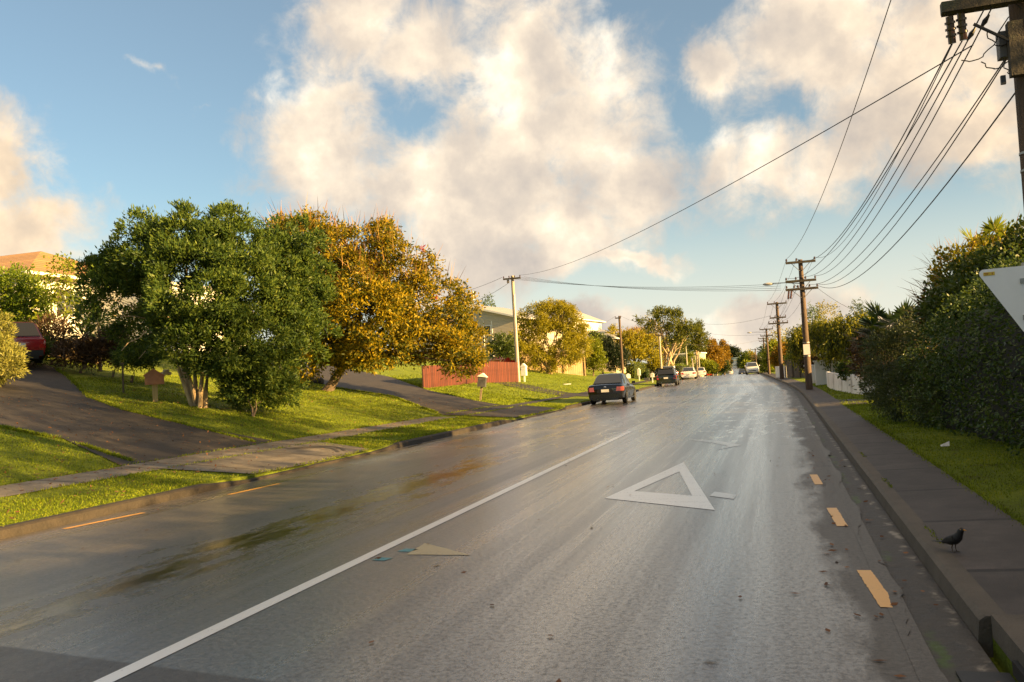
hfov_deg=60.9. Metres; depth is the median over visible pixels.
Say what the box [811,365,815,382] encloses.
gate pillar
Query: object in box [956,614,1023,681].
storm drain
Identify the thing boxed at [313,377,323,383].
garden stone
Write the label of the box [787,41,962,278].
power line
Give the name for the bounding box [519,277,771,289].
power line
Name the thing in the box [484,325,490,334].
window
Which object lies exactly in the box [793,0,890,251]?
power line
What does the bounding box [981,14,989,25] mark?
wire splice
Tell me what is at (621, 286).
power line
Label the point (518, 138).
sky
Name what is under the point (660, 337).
background tree
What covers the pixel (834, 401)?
side path
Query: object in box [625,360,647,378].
hedge
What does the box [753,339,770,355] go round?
background tree
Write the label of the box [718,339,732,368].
orange tree
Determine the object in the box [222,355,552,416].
driveway
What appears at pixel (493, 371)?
fence
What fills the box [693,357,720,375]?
road shrub
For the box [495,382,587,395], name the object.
driveway
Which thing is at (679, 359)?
grey shrub
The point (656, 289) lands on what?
power line
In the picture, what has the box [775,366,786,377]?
wall
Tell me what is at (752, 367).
people carrier
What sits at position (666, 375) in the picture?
hatchback car
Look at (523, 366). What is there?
letterbox
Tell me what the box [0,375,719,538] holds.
kerb
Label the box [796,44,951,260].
power line
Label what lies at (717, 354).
orange tree
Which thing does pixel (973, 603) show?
kerb
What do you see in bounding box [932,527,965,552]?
blackbird
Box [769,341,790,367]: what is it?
autumn tree
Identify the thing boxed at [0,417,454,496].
footpath
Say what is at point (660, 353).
power pole
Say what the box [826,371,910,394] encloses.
wall
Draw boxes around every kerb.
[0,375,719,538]
[754,373,1004,657]
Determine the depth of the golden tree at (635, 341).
110.93 m
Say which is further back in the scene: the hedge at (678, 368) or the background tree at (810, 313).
the background tree at (810, 313)
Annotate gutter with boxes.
[762,374,998,681]
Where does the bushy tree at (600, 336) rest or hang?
on the ground at (1000, 660)
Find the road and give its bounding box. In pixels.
[0,368,948,681]
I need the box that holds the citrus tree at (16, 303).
[0,261,52,332]
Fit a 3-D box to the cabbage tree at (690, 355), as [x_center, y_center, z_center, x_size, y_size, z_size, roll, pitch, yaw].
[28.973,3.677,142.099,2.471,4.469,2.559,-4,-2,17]
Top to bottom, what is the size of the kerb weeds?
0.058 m
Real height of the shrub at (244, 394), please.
2.149 m
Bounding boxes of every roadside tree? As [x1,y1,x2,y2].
[736,351,753,367]
[739,360,750,373]
[753,352,763,370]
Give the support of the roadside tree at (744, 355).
on the ground at (1000, 660)
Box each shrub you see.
[0,309,32,386]
[29,304,78,364]
[47,330,114,374]
[90,322,130,376]
[108,333,163,381]
[213,364,310,416]
[602,334,631,372]
[645,355,663,379]
[672,354,683,365]
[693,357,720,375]
[716,359,731,375]
[759,363,774,373]
[799,352,819,373]
[832,358,869,380]
[842,324,903,381]
[852,306,946,427]
[912,214,1023,339]
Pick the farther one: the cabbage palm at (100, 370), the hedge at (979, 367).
the cabbage palm at (100, 370)
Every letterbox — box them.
[143,369,164,401]
[477,373,486,399]
[520,363,527,381]
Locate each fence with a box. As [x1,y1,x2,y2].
[421,361,517,387]
[520,351,585,375]
[784,359,804,377]
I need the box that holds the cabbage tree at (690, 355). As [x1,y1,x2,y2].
[682,350,695,366]
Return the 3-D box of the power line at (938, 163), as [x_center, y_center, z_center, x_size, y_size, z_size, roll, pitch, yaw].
[10.161,-2.642,25.728,0.016,0.940,32.487,-4,-2,15]
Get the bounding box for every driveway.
[0,361,274,465]
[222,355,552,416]
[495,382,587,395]
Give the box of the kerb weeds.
[860,452,943,543]
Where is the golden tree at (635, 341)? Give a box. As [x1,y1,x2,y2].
[605,323,663,363]
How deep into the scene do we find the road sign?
9.08 m
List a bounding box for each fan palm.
[848,297,934,396]
[952,213,1015,273]
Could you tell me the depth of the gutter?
6.09 m
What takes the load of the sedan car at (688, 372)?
on the road
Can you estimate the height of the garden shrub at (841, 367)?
1.605 m
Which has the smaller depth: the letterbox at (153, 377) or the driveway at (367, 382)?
the letterbox at (153, 377)
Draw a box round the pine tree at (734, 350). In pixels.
[729,344,740,357]
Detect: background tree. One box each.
[478,292,495,306]
[640,313,670,361]
[661,333,683,354]
[668,331,692,352]
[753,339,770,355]
[765,325,786,345]
[799,302,825,326]
[814,299,843,325]
[848,297,864,320]
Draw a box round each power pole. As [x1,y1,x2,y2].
[503,275,520,381]
[615,316,623,373]
[655,334,662,368]
[747,327,772,373]
[763,256,817,389]
[767,301,787,378]
[940,0,1023,206]
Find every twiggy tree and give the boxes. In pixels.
[904,262,949,323]
[910,214,1018,296]
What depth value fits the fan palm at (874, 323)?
25.74 m
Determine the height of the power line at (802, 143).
3.303 m
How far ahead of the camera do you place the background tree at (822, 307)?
169.90 m
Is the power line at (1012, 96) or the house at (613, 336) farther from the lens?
the house at (613, 336)
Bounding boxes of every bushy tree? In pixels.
[583,334,609,375]
[588,328,606,373]
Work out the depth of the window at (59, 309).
40.54 m
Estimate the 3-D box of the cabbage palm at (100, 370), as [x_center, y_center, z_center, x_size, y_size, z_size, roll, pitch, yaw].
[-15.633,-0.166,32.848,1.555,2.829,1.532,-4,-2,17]
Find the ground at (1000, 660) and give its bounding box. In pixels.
[0,354,1023,681]
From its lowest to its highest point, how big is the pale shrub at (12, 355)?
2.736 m
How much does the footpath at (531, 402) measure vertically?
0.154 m
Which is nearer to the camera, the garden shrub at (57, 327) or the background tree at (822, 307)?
the garden shrub at (57, 327)
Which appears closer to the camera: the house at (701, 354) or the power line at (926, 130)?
the power line at (926, 130)
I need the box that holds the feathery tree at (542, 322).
[508,296,594,374]
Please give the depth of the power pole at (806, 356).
41.55 m
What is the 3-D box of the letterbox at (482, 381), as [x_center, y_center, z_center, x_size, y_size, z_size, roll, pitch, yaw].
[-1.413,2.224,40.189,0.446,1.495,0.504,5,-1,7]
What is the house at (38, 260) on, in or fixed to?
on the ground at (1000, 660)
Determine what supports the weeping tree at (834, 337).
on the ground at (1000, 660)
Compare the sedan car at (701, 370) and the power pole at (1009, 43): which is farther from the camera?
the sedan car at (701, 370)
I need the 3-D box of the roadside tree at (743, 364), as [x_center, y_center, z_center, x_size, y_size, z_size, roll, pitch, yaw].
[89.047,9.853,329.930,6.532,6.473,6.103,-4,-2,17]
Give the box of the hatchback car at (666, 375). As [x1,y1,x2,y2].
[656,368,679,385]
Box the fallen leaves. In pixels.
[0,382,999,681]
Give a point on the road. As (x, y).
(686, 528)
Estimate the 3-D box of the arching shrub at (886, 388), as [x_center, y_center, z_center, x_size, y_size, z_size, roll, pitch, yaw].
[8.464,0.489,18.221,2.392,2.836,4.688,-4,-2,17]
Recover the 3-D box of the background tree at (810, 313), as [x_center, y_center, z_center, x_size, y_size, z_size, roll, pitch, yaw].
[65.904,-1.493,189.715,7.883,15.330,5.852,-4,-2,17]
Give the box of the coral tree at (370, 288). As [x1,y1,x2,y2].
[258,194,495,390]
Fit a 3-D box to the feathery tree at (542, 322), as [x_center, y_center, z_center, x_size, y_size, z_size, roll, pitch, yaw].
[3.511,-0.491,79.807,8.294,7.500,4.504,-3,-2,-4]
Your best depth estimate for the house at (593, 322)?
118.59 m
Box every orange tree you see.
[699,336,727,375]
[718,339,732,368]
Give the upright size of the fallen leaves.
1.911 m
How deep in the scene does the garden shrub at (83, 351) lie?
31.13 m
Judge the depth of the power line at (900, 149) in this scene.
13.45 m
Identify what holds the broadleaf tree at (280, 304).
on the ground at (1000, 660)
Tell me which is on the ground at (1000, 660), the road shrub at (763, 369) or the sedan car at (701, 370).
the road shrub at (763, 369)
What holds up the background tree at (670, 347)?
on the ground at (1000, 660)
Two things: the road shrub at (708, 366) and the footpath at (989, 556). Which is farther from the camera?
the road shrub at (708, 366)
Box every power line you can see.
[509,278,749,286]
[518,278,771,287]
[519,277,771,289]
[525,45,972,274]
[528,277,771,290]
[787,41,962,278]
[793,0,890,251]
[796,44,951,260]
[805,9,984,276]
[810,61,1003,284]
[815,8,991,275]
[817,44,952,257]
[818,92,1014,287]
[821,60,1006,284]
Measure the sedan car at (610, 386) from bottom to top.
1.442 m
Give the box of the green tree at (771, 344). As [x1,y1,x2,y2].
[760,340,777,370]
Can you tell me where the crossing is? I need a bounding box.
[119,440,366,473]
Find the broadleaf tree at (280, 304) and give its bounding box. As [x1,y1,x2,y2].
[68,197,344,407]
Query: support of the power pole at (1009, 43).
on the ground at (1000, 660)
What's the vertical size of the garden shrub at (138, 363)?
1.959 m
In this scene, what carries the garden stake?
on the ground at (1000, 660)
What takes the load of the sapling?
on the ground at (1000, 660)
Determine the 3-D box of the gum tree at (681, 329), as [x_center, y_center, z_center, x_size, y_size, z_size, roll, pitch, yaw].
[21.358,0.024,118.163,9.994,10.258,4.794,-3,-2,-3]
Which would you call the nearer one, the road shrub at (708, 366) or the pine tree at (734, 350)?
the road shrub at (708, 366)
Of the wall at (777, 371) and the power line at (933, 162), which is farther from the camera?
the wall at (777, 371)
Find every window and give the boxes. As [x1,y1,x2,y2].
[55,289,82,316]
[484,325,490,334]
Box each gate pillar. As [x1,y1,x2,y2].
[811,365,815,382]
[813,359,837,384]
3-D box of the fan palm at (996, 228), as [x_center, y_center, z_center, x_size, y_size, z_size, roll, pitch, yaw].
[10.404,-0.477,18.128,1.490,4.447,2.716,-3,-2,-13]
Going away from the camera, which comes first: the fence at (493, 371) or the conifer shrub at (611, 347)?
the fence at (493, 371)
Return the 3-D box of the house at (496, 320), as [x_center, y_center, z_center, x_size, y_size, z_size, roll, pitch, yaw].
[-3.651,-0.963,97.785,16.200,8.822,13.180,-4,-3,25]
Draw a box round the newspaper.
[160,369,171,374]
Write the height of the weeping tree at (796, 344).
4.367 m
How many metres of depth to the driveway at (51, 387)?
21.15 m
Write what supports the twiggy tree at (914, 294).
on the ground at (1000, 660)
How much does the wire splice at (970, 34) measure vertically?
0.154 m
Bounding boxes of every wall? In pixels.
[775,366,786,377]
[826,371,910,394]
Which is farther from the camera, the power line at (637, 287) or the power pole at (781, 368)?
the power pole at (781, 368)
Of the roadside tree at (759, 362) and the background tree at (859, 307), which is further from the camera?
the roadside tree at (759, 362)
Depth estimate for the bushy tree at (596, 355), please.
87.61 m
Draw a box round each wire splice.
[967,27,975,40]
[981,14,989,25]
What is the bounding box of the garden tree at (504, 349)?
[485,331,520,361]
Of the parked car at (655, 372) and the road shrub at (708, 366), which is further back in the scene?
the road shrub at (708, 366)
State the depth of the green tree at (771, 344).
107.09 m
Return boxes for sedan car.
[588,373,635,404]
[681,367,697,379]
[698,367,706,375]
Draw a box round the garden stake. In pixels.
[120,362,124,392]
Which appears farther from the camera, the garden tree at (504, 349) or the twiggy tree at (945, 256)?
the garden tree at (504, 349)
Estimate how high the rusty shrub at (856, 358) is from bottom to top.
2.722 m
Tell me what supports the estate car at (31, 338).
on the driveway at (51, 387)
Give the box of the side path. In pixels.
[830,399,865,403]
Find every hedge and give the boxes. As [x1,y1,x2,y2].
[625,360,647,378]
[671,363,688,377]
[892,243,1023,455]
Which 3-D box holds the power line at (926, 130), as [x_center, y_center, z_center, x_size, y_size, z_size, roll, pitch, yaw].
[9.969,-3.078,25.652,0.016,0.834,32.759,-4,-2,16]
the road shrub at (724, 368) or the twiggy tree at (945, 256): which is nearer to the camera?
the twiggy tree at (945, 256)
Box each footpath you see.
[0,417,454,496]
[512,379,654,404]
[766,372,1023,614]
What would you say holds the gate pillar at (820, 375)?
on the ground at (1000, 660)
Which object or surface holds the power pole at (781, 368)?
on the ground at (1000, 660)
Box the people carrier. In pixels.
[745,362,759,374]
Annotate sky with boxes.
[0,0,1023,363]
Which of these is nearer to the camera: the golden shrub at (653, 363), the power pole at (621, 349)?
the power pole at (621, 349)
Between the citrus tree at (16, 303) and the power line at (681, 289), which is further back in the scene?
the power line at (681, 289)
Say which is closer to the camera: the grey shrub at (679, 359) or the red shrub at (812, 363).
the red shrub at (812, 363)
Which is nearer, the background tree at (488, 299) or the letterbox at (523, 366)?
the letterbox at (523, 366)
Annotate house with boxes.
[0,251,222,354]
[400,292,564,365]
[549,312,605,335]
[579,330,625,372]
[666,352,706,375]
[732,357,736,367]
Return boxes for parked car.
[490,354,514,361]
[649,367,678,379]
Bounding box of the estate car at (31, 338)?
[0,321,45,362]
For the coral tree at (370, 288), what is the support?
on the ground at (1000, 660)
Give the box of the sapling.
[28,251,88,359]
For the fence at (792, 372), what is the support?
on the ground at (1000, 660)
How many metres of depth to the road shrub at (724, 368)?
180.16 m
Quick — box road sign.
[979,262,1023,331]
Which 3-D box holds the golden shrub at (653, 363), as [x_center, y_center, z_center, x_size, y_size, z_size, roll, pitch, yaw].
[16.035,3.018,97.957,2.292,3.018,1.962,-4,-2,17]
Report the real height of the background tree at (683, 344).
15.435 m
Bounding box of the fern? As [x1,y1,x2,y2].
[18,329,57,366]
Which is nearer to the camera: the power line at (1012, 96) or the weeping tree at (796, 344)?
the power line at (1012, 96)
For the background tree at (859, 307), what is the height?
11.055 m
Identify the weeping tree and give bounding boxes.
[785,316,844,374]
[808,307,877,371]
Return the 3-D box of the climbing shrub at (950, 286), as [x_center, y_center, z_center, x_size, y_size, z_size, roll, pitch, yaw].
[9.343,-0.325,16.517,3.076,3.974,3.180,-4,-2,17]
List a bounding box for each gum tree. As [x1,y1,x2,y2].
[632,305,704,365]
[686,317,710,376]
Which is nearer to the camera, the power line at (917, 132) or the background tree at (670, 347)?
the power line at (917, 132)
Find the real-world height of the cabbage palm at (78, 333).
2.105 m
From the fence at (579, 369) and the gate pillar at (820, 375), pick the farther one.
the fence at (579, 369)
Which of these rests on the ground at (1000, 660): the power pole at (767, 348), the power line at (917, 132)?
the power pole at (767, 348)
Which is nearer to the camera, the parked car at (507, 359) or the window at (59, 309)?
the window at (59, 309)
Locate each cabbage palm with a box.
[65,326,95,369]
[81,308,115,371]
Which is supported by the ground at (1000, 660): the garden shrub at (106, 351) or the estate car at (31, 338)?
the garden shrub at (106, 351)
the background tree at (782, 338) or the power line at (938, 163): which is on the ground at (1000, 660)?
the background tree at (782, 338)

